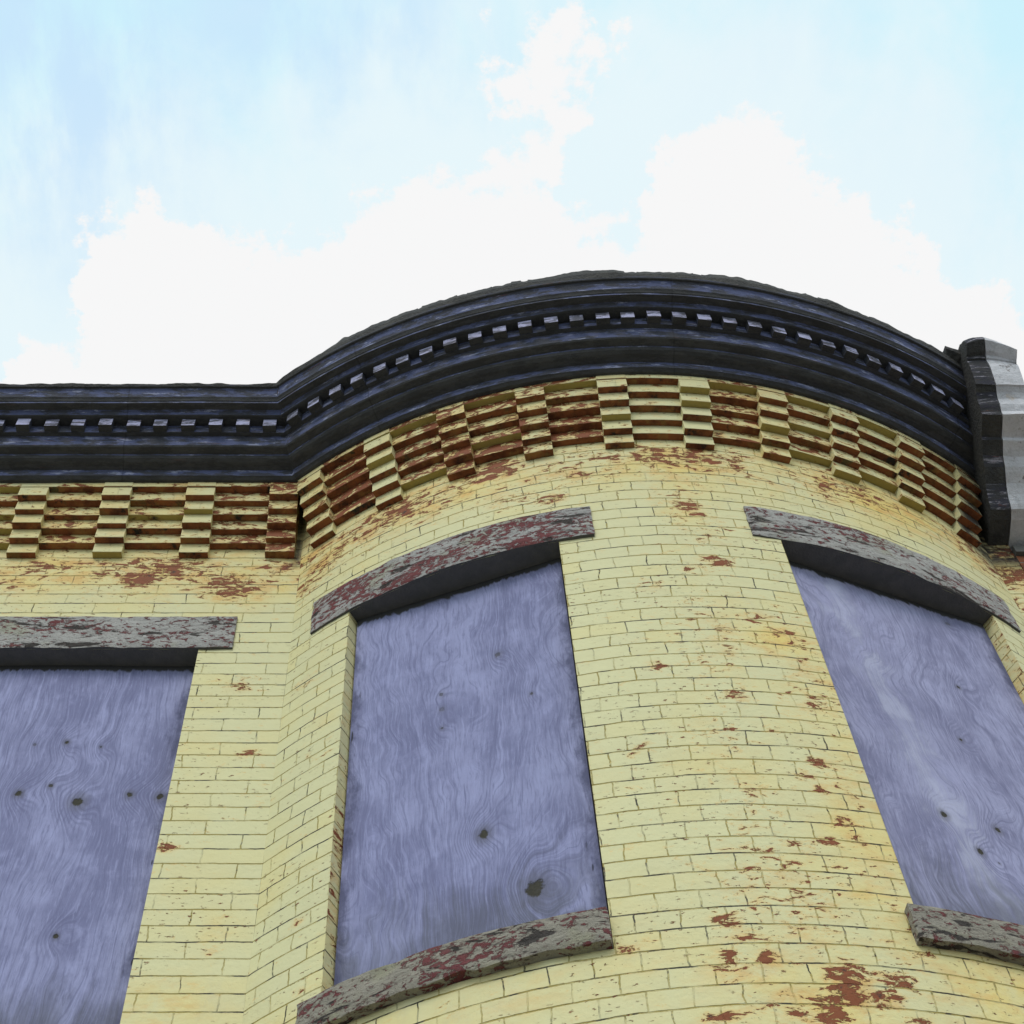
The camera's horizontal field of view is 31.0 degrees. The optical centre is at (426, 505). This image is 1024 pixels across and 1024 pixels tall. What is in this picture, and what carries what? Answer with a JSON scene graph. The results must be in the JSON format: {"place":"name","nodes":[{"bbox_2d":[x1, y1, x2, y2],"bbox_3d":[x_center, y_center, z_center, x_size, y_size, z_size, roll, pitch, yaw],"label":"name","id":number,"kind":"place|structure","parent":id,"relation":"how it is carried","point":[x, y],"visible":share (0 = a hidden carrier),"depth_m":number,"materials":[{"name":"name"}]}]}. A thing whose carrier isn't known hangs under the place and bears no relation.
{"place":"outdoors","nodes":[
{"label":"outdoors","id":0,"kind":"place"},
{"bbox_2d":[0,270,1023,1023],"bbox_3d":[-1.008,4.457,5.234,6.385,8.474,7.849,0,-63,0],"label":"brick building","id":1,"kind":"structure","parent":0,"point":[602,646],"depth_m":5.72,"materials":[{"name":"yellow brick"}]},
{"bbox_2d":[0,616,237,1023],"bbox_3d":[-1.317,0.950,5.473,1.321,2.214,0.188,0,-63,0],"label":"window","id":2,"kind":"structure","parent":1,"relation":"in","point":[92,709],"depth_m":5.64,"materials":[{"name":"purple wood"}]},
{"bbox_2d":[295,506,613,1023],"bbox_3d":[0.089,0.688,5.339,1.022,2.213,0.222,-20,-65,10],"label":"window","id":3,"kind":"structure","parent":1,"relation":"in","point":[471,844],"depth_m":5.18,"materials":[{"name":"purple wood"}]},
{"bbox_2d":[743,506,1023,965],"bbox_3d":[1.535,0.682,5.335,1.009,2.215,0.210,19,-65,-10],"label":"window","id":4,"kind":"structure","parent":1,"relation":"in","point":[934,715],"depth_m":5.47,"materials":[{"name":"purple wood"}]},
{"bbox_2d":[0,0,1023,383],"label":"sky","id":5,"kind":"structure","parent":0,"point":[192,191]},
{"bbox_3d":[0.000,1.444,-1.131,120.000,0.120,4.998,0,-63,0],"label":"pavement","id":6,"kind":"structure","parent":0,"visible":0},
{"bbox_2d":[983,337,1023,570],"bbox_3d":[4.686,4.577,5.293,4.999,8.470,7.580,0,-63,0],"label":"neighbouring building","id":7,"kind":"structure","parent":6,"relation":"on","point":[1001,359],"depth_m":6.99,"materials":[{"name":"white paint"}]}
]}

